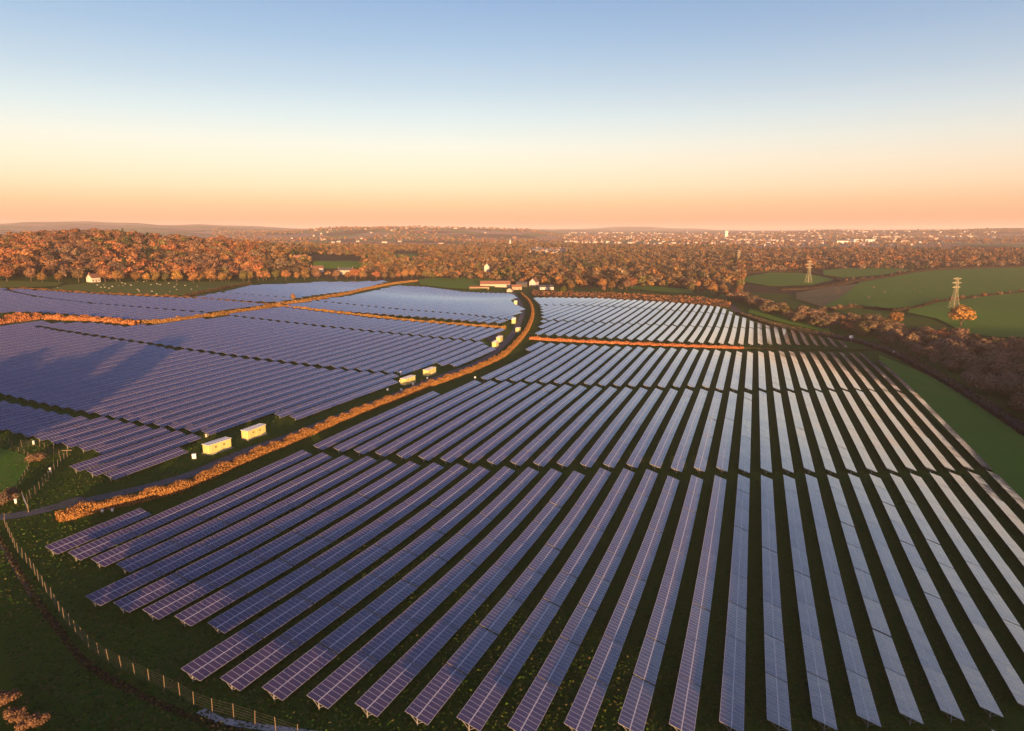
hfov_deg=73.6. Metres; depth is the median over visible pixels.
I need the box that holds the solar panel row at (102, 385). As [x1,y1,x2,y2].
[32,355,232,402]
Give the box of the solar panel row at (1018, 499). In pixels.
[988,471,1023,508]
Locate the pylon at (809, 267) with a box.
[804,260,811,282]
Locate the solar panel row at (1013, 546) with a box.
[949,472,1023,565]
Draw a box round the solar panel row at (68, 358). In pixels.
[0,343,148,373]
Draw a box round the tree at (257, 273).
[253,269,263,280]
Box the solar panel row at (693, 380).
[688,349,709,387]
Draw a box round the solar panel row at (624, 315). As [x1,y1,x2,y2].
[611,307,636,322]
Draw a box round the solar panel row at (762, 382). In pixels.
[758,351,765,390]
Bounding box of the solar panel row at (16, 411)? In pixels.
[0,406,34,417]
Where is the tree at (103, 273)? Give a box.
[97,268,111,281]
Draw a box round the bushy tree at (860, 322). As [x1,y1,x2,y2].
[851,320,869,330]
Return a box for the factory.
[833,240,850,242]
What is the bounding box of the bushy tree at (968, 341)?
[944,338,976,347]
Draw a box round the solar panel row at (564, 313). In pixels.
[547,305,585,320]
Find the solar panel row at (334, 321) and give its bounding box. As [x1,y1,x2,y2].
[315,316,360,325]
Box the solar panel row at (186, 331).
[132,318,260,341]
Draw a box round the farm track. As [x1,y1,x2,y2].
[0,292,524,519]
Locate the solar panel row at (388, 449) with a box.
[375,381,511,457]
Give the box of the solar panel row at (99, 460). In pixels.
[71,430,185,472]
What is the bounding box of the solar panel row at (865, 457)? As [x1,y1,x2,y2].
[829,390,876,473]
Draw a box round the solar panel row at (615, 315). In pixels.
[602,307,630,322]
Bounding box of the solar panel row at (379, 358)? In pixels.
[344,337,441,369]
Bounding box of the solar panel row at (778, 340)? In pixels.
[774,328,781,344]
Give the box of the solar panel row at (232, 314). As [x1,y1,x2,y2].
[230,307,286,315]
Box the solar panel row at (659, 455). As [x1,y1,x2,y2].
[650,389,692,467]
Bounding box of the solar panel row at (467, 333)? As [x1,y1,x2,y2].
[451,327,485,338]
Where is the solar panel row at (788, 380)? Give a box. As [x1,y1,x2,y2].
[779,351,793,390]
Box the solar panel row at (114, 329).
[88,324,146,334]
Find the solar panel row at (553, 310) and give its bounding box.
[541,305,569,314]
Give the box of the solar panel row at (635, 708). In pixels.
[618,475,702,730]
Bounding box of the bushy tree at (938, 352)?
[923,347,948,356]
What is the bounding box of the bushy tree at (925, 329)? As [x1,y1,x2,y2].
[916,326,934,334]
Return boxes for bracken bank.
[531,290,730,306]
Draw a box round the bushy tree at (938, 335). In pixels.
[917,333,941,341]
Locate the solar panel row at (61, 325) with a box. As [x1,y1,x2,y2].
[49,322,82,328]
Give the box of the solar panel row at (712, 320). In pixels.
[708,313,716,326]
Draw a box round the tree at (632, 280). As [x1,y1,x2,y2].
[628,277,637,286]
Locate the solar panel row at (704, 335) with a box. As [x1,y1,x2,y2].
[698,326,710,343]
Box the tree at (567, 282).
[565,279,573,285]
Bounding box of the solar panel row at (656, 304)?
[650,301,661,308]
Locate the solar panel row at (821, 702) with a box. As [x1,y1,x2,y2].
[783,474,836,730]
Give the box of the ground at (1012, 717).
[0,221,1023,730]
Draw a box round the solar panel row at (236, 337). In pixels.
[181,323,303,348]
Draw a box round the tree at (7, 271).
[0,266,14,281]
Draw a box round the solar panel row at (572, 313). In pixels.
[555,305,593,320]
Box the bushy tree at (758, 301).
[748,297,766,306]
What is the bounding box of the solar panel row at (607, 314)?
[593,307,621,322]
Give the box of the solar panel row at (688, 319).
[682,311,695,325]
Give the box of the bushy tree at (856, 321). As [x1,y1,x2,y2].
[844,316,861,323]
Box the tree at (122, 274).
[117,270,124,281]
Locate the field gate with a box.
[21,491,28,511]
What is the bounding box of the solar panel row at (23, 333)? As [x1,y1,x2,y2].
[0,328,50,337]
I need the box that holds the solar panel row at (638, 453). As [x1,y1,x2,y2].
[626,389,677,468]
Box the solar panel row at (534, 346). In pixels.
[526,342,544,350]
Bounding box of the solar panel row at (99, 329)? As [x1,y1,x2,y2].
[79,325,122,334]
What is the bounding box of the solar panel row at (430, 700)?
[405,468,610,725]
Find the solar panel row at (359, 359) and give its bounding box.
[331,336,431,367]
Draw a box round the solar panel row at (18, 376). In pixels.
[0,346,165,381]
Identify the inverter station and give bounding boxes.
[202,437,232,454]
[240,423,266,439]
[400,375,415,385]
[423,367,436,375]
[492,340,498,347]
[496,336,502,342]
[515,327,520,332]
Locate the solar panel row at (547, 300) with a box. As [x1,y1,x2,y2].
[538,297,557,302]
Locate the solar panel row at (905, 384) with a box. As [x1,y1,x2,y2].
[877,360,913,390]
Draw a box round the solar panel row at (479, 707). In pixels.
[457,468,634,730]
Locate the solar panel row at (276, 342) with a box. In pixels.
[223,327,342,354]
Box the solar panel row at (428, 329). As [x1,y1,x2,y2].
[410,323,447,334]
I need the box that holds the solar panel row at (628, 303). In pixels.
[621,300,636,307]
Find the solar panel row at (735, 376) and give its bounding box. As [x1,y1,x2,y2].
[730,351,741,389]
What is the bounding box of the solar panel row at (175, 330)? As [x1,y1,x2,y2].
[124,317,250,339]
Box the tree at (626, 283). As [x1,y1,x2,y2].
[622,280,630,289]
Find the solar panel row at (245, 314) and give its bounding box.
[237,308,292,316]
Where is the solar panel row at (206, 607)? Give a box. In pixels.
[175,463,443,626]
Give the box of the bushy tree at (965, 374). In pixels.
[960,367,994,384]
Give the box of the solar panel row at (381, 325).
[361,320,403,330]
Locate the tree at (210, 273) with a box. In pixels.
[203,269,216,281]
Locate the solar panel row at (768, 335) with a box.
[766,328,771,344]
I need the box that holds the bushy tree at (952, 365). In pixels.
[929,357,960,371]
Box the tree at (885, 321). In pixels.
[877,318,894,324]
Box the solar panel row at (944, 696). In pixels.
[848,473,964,722]
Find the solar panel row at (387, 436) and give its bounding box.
[354,380,496,454]
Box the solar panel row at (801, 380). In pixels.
[789,351,807,389]
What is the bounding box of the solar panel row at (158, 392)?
[82,361,280,413]
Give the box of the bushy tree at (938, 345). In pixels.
[926,339,953,352]
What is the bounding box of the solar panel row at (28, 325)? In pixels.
[0,322,50,329]
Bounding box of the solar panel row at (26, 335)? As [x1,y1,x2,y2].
[0,330,58,340]
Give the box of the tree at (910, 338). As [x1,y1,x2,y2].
[903,332,922,350]
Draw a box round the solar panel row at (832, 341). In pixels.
[827,337,837,346]
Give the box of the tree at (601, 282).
[597,278,606,285]
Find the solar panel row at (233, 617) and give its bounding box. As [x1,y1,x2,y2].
[207,464,467,633]
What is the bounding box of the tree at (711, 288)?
[706,283,717,294]
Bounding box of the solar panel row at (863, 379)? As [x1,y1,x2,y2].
[839,352,873,390]
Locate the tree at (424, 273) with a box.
[421,270,428,275]
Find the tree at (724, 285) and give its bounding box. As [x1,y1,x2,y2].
[719,282,726,288]
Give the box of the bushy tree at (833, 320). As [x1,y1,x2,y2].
[826,317,839,326]
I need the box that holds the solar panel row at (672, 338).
[668,325,684,341]
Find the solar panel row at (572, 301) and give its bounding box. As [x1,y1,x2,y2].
[562,297,585,304]
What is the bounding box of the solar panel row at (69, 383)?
[9,352,211,398]
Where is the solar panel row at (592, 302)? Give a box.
[584,298,603,305]
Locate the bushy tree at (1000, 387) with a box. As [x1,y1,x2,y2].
[995,377,1023,399]
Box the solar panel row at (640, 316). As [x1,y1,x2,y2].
[629,308,651,323]
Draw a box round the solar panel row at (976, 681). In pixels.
[869,474,1003,717]
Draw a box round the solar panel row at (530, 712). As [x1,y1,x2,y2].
[507,469,657,730]
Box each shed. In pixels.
[469,286,488,287]
[511,284,521,289]
[516,282,527,286]
[538,285,553,289]
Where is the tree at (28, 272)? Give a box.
[23,268,35,281]
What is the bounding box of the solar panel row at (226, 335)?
[171,322,294,348]
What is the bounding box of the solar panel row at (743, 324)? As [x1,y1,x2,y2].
[741,317,745,327]
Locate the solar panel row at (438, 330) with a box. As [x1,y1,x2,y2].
[420,324,456,335]
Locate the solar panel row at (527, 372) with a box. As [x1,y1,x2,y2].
[510,344,576,381]
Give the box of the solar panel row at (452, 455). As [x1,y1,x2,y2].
[441,384,556,462]
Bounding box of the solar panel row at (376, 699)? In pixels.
[355,471,584,717]
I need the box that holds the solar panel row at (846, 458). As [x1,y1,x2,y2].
[815,390,856,472]
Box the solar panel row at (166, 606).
[143,461,419,620]
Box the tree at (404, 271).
[400,269,408,278]
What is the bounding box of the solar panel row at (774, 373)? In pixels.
[769,351,779,390]
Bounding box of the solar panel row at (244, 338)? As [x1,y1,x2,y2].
[191,325,313,350]
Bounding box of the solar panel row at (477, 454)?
[464,384,571,463]
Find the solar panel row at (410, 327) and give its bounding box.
[390,322,430,333]
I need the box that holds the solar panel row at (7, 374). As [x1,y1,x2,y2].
[0,345,156,377]
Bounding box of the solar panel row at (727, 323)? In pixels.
[725,314,731,327]
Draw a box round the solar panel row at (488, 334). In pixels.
[473,328,504,340]
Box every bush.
[0,492,20,505]
[0,687,21,705]
[2,487,19,494]
[2,705,28,722]
[14,712,50,730]
[24,452,47,461]
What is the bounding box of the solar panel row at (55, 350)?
[0,339,119,361]
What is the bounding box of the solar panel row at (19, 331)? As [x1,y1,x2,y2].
[0,327,44,334]
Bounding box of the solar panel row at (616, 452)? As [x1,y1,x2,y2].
[603,388,661,469]
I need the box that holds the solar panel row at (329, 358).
[306,334,410,364]
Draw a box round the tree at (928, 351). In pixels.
[921,346,937,361]
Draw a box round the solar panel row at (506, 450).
[487,385,586,465]
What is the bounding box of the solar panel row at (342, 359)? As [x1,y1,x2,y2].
[319,335,421,367]
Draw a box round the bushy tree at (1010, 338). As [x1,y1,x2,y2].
[1007,336,1023,348]
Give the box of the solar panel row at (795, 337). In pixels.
[791,330,799,344]
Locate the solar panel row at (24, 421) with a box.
[0,411,59,430]
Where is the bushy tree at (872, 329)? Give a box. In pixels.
[858,320,879,332]
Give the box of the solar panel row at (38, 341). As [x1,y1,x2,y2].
[0,334,83,348]
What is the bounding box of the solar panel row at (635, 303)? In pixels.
[628,300,642,307]
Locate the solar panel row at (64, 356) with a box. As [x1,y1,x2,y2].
[0,342,139,369]
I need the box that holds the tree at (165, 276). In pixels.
[162,273,168,279]
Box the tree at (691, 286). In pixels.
[687,283,695,290]
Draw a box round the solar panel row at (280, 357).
[269,331,381,361]
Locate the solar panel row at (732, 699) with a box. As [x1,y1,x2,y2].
[719,474,749,730]
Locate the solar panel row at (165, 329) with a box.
[113,316,242,338]
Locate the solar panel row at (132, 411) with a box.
[110,364,305,418]
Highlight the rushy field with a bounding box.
[796,284,920,306]
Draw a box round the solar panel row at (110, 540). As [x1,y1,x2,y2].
[68,450,311,561]
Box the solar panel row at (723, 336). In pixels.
[719,327,727,343]
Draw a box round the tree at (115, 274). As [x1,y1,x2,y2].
[111,270,121,281]
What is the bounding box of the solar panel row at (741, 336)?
[738,327,744,344]
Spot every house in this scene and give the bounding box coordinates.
[86,272,100,281]
[294,254,305,262]
[310,265,323,271]
[337,267,353,273]
[484,262,489,271]
[529,277,538,285]
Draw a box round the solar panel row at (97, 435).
[62,422,137,448]
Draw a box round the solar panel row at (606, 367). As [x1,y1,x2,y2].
[584,346,631,384]
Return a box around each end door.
[203,446,207,453]
[242,432,246,438]
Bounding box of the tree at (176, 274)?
[170,270,182,281]
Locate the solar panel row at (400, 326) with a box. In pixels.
[380,321,420,332]
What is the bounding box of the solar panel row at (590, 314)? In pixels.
[574,306,607,321]
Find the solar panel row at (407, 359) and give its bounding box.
[370,339,462,371]
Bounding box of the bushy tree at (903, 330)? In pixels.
[896,328,911,332]
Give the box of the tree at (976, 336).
[969,334,982,342]
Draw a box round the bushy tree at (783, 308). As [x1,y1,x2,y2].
[773,305,792,312]
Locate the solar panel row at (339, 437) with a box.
[313,391,439,450]
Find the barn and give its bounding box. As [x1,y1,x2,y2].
[480,281,510,286]
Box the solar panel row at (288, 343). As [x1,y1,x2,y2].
[235,328,351,356]
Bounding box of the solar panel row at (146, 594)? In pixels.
[113,460,396,613]
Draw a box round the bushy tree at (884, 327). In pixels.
[868,323,894,334]
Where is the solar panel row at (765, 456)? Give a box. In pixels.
[759,391,771,472]
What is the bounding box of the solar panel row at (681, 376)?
[673,349,698,387]
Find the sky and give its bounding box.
[0,0,1023,230]
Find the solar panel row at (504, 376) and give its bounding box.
[495,343,565,381]
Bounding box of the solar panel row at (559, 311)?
[542,305,577,317]
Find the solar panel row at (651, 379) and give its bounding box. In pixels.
[643,348,676,388]
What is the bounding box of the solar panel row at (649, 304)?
[642,301,654,308]
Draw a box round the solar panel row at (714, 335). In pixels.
[708,327,719,342]
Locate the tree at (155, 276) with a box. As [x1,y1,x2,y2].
[150,272,160,280]
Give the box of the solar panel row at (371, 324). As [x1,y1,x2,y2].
[352,319,394,329]
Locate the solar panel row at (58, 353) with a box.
[0,340,129,365]
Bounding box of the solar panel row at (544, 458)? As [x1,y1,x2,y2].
[534,387,616,468]
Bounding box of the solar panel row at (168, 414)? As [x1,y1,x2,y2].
[138,368,329,424]
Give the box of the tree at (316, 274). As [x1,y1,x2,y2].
[313,269,319,276]
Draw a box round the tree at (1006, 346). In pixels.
[991,341,1012,351]
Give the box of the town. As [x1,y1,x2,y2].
[564,229,945,245]
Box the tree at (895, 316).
[888,311,904,321]
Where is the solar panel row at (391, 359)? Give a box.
[357,338,452,370]
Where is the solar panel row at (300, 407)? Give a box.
[274,373,397,416]
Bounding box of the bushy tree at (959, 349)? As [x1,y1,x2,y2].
[943,345,972,354]
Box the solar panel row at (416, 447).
[397,382,527,460]
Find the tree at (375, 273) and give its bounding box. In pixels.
[371,271,379,279]
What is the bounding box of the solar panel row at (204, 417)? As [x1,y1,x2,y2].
[169,370,358,430]
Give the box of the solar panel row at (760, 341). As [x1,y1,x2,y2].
[758,328,762,344]
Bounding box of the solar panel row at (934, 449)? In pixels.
[882,389,954,471]
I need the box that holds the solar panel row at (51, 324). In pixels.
[42,322,64,326]
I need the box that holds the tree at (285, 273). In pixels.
[281,270,290,277]
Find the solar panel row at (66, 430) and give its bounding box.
[35,416,110,441]
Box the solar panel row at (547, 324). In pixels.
[538,320,555,328]
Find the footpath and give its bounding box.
[0,542,32,596]
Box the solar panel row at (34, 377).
[0,348,175,386]
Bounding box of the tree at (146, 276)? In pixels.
[142,273,149,280]
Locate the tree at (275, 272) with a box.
[270,269,279,279]
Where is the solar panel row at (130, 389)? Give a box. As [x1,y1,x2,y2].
[56,358,255,409]
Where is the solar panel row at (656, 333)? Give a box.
[648,325,667,341]
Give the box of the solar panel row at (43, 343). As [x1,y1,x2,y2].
[0,335,91,351]
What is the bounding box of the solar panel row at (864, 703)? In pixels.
[805,474,880,727]
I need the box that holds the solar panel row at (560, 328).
[545,321,575,336]
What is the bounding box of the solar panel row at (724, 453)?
[716,391,736,473]
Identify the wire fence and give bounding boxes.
[0,436,66,456]
[1,444,29,493]
[4,517,297,730]
[26,451,66,502]
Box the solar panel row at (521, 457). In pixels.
[510,386,601,467]
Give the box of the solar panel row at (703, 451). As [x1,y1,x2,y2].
[694,391,721,471]
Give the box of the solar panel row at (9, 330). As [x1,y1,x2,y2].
[0,326,36,332]
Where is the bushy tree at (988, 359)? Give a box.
[956,353,1003,373]
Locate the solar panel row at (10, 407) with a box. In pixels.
[0,403,22,411]
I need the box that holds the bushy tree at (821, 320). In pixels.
[809,316,825,325]
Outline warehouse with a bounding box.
[849,239,875,241]
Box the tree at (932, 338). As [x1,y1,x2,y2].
[922,334,939,343]
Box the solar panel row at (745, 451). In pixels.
[739,392,751,472]
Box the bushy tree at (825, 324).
[814,320,832,327]
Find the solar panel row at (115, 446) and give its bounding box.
[93,427,170,455]
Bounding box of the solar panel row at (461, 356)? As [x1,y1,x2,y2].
[438,344,488,365]
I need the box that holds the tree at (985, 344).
[968,339,996,355]
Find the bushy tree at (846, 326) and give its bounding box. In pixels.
[839,321,854,331]
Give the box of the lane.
[728,304,1023,427]
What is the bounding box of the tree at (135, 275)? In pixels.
[130,272,140,280]
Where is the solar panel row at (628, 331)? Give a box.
[617,323,639,339]
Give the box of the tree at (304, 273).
[301,270,309,279]
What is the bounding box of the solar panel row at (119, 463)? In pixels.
[86,434,200,477]
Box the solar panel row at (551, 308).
[540,304,561,311]
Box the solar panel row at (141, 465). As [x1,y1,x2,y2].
[105,447,187,479]
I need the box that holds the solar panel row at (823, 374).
[809,351,834,389]
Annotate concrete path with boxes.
[197,708,314,730]
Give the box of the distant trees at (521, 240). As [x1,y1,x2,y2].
[211,225,1023,247]
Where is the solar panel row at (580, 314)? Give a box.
[565,306,599,320]
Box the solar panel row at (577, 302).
[569,298,591,304]
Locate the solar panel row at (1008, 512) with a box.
[968,471,1023,534]
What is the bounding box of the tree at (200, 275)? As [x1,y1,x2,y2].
[195,271,205,281]
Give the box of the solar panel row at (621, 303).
[614,299,630,306]
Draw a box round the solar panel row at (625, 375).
[613,347,653,387]
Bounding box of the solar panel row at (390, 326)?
[371,321,411,331]
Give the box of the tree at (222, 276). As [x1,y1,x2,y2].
[217,272,227,281]
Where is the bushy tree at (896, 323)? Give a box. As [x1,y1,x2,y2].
[891,321,905,328]
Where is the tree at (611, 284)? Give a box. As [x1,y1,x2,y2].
[608,281,614,289]
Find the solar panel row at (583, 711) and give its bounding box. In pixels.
[564,476,678,730]
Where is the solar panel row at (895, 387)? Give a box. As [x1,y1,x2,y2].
[860,353,900,391]
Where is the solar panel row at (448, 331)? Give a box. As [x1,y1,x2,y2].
[430,325,466,336]
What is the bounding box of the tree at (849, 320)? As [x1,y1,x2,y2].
[845,317,853,323]
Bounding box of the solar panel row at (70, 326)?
[55,322,96,330]
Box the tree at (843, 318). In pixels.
[837,314,845,321]
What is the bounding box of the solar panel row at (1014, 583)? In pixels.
[929,472,1023,603]
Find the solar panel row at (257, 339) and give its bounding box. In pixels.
[202,326,323,351]
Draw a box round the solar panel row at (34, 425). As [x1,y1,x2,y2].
[8,414,73,434]
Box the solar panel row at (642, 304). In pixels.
[636,301,648,307]
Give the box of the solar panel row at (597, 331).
[586,322,612,337]
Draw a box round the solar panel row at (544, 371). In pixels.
[525,344,587,382]
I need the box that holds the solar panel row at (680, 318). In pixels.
[673,311,687,325]
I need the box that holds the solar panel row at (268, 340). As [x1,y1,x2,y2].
[213,326,332,352]
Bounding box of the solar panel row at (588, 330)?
[576,322,603,336]
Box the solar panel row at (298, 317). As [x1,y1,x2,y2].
[280,312,331,321]
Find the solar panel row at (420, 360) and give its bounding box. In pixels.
[384,340,472,374]
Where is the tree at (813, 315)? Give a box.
[809,314,818,319]
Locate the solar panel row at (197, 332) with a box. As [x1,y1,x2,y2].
[141,319,268,342]
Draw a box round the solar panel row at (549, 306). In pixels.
[541,304,554,308]
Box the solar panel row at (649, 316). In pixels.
[638,309,658,323]
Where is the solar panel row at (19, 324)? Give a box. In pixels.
[0,320,44,327]
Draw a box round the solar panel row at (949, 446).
[898,392,973,470]
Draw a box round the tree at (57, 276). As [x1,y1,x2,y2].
[54,272,62,280]
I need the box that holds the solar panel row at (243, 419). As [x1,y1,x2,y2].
[202,372,384,435]
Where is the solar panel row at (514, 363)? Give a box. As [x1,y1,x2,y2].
[481,343,555,379]
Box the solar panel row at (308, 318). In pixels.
[288,313,338,322]
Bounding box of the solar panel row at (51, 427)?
[21,416,88,437]
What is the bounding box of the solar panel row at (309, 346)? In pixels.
[258,331,371,359]
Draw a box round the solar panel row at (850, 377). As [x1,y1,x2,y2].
[829,352,860,389]
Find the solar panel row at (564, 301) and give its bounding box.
[554,297,578,304]
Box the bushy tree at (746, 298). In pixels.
[742,295,757,305]
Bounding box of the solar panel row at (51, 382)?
[0,350,199,396]
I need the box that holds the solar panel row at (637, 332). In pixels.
[627,324,649,339]
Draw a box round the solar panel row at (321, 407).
[290,379,398,420]
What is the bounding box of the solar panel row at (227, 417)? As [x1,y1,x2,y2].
[185,371,371,433]
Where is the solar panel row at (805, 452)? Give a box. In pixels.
[788,391,814,472]
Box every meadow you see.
[0,448,28,493]
[313,261,360,268]
[394,254,417,258]
[418,277,494,288]
[622,285,693,293]
[739,273,834,285]
[748,309,828,331]
[823,267,908,277]
[825,267,1023,307]
[878,354,1023,499]
[908,292,1023,336]
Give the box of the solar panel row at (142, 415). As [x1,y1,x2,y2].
[124,366,317,421]
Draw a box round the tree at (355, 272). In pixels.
[349,269,360,279]
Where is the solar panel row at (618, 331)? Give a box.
[607,323,631,338]
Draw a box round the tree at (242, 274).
[239,270,246,280]
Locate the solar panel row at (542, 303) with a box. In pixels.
[538,297,563,304]
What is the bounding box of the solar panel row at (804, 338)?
[800,332,809,345]
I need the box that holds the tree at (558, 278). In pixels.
[555,276,561,283]
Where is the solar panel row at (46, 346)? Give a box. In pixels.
[0,336,100,355]
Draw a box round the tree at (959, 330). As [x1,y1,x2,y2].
[951,327,969,339]
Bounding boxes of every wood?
[0,228,269,279]
[250,240,747,287]
[734,245,1023,271]
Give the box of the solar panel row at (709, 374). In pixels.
[702,349,720,388]
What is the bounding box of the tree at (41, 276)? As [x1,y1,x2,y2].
[36,272,46,281]
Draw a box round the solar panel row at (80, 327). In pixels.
[64,323,105,330]
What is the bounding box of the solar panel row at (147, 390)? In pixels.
[69,360,268,411]
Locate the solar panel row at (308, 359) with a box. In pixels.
[294,333,401,363]
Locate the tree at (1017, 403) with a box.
[1009,391,1023,411]
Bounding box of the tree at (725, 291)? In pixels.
[722,289,728,297]
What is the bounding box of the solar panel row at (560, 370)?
[539,345,598,384]
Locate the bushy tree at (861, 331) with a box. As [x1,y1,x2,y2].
[852,326,870,336]
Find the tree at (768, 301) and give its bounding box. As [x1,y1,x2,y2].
[762,299,773,305]
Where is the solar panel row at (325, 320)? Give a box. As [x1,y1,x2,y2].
[306,315,353,324]
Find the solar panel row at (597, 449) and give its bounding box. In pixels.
[580,387,647,468]
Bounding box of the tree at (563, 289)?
[560,285,566,292]
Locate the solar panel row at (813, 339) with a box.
[809,334,818,345]
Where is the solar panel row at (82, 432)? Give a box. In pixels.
[48,419,124,445]
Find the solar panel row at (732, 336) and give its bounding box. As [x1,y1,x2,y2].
[728,327,736,344]
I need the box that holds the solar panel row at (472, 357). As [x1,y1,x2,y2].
[451,347,495,366]
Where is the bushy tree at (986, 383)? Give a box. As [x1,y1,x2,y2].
[966,372,1007,394]
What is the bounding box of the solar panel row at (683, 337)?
[678,326,693,342]
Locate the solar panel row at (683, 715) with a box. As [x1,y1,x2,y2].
[669,475,725,730]
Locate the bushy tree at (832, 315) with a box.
[820,312,840,320]
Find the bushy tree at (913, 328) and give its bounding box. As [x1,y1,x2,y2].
[910,326,918,331]
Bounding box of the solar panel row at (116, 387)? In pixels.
[44,357,244,406]
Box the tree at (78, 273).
[70,269,85,281]
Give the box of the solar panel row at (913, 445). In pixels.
[869,390,935,471]
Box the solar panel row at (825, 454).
[801,390,835,474]
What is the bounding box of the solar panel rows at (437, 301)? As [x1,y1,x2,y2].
[0,280,732,406]
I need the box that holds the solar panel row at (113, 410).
[96,363,292,416]
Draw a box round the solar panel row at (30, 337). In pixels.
[0,331,66,342]
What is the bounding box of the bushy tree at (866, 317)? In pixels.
[851,314,883,320]
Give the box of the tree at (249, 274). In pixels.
[244,270,253,280]
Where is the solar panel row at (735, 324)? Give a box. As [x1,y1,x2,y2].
[733,315,738,327]
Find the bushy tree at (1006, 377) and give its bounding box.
[999,369,1021,389]
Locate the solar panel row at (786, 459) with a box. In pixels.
[773,391,793,472]
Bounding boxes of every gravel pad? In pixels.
[46,497,88,509]
[477,327,502,341]
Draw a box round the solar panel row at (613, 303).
[606,299,622,306]
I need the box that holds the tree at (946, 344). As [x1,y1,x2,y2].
[943,341,965,352]
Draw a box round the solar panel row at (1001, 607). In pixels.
[910,473,1023,651]
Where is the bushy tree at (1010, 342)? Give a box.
[1004,340,1017,345]
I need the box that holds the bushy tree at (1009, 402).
[1004,392,1022,409]
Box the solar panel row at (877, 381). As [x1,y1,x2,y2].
[849,352,887,390]
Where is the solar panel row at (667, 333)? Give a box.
[657,325,675,342]
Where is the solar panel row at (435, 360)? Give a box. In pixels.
[398,341,483,374]
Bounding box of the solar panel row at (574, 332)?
[566,322,594,336]
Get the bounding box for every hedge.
[0,287,180,296]
[0,312,43,323]
[44,313,139,324]
[54,292,533,521]
[141,280,417,324]
[181,296,271,304]
[183,282,252,295]
[277,304,505,328]
[529,336,743,348]
[735,312,1023,435]
[744,347,875,350]
[745,270,841,281]
[779,265,1023,290]
[816,290,1023,311]
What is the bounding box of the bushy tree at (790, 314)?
[782,311,795,318]
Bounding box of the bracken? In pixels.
[532,290,730,306]
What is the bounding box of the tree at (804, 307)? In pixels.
[794,305,809,313]
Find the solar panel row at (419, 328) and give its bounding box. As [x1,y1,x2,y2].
[400,323,439,334]
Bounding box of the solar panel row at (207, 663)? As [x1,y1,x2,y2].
[181,466,489,681]
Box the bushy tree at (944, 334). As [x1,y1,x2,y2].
[926,330,953,337]
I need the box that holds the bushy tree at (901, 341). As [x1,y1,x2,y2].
[898,338,924,347]
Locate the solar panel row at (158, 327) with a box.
[105,315,235,336]
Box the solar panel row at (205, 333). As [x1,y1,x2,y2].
[152,320,276,343]
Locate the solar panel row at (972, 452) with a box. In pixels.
[909,390,991,470]
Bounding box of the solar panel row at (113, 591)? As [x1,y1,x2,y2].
[85,456,376,606]
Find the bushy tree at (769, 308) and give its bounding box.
[760,302,781,313]
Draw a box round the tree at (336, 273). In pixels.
[333,270,340,279]
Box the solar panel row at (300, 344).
[246,329,361,357]
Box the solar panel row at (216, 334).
[160,321,285,345]
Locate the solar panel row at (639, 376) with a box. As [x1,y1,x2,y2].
[628,347,665,387]
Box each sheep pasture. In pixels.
[0,281,63,286]
[52,281,250,295]
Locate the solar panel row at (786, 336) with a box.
[782,328,790,345]
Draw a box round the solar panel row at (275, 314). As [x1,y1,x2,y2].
[254,309,308,317]
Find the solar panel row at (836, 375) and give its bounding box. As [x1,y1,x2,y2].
[819,351,847,390]
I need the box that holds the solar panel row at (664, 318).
[656,310,673,324]
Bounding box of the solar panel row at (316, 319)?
[297,314,346,322]
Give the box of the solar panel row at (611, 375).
[599,346,643,386]
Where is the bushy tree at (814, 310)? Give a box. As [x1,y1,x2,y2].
[798,308,825,314]
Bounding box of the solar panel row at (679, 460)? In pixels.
[671,389,707,472]
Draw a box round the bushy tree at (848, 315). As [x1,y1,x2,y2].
[845,312,861,319]
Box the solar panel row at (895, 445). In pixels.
[856,390,916,472]
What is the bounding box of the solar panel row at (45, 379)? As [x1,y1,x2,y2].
[0,349,189,390]
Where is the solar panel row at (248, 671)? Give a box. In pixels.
[220,466,514,691]
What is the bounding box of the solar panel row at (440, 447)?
[419,383,541,460]
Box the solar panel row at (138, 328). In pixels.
[98,318,204,336]
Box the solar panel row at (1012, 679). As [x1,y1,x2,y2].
[890,473,1023,707]
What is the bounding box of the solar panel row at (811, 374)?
[799,351,820,390]
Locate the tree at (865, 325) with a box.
[859,323,870,330]
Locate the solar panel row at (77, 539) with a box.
[45,508,151,554]
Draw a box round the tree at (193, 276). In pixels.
[187,272,198,281]
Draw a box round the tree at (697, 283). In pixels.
[695,280,700,288]
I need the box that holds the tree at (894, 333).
[886,328,904,345]
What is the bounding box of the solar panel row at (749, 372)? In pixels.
[745,351,752,389]
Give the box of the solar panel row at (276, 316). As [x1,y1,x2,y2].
[263,310,315,319]
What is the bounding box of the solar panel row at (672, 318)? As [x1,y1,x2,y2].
[665,310,680,325]
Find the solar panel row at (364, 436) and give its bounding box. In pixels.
[333,380,480,453]
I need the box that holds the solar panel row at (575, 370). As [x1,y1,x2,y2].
[554,345,609,383]
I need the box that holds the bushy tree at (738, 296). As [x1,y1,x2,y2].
[726,292,747,301]
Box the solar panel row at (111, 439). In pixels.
[78,425,153,452]
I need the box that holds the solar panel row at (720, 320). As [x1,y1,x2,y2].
[716,313,724,326]
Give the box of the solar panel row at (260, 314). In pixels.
[246,308,300,317]
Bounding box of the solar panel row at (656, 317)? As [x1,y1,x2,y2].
[647,309,666,324]
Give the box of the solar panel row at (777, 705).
[761,475,791,730]
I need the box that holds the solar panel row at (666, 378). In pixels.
[658,348,687,387]
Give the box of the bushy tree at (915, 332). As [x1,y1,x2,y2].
[902,331,922,336]
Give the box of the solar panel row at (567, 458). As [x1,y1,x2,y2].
[557,387,631,467]
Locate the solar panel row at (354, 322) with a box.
[333,317,376,327]
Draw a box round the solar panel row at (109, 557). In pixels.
[91,452,331,567]

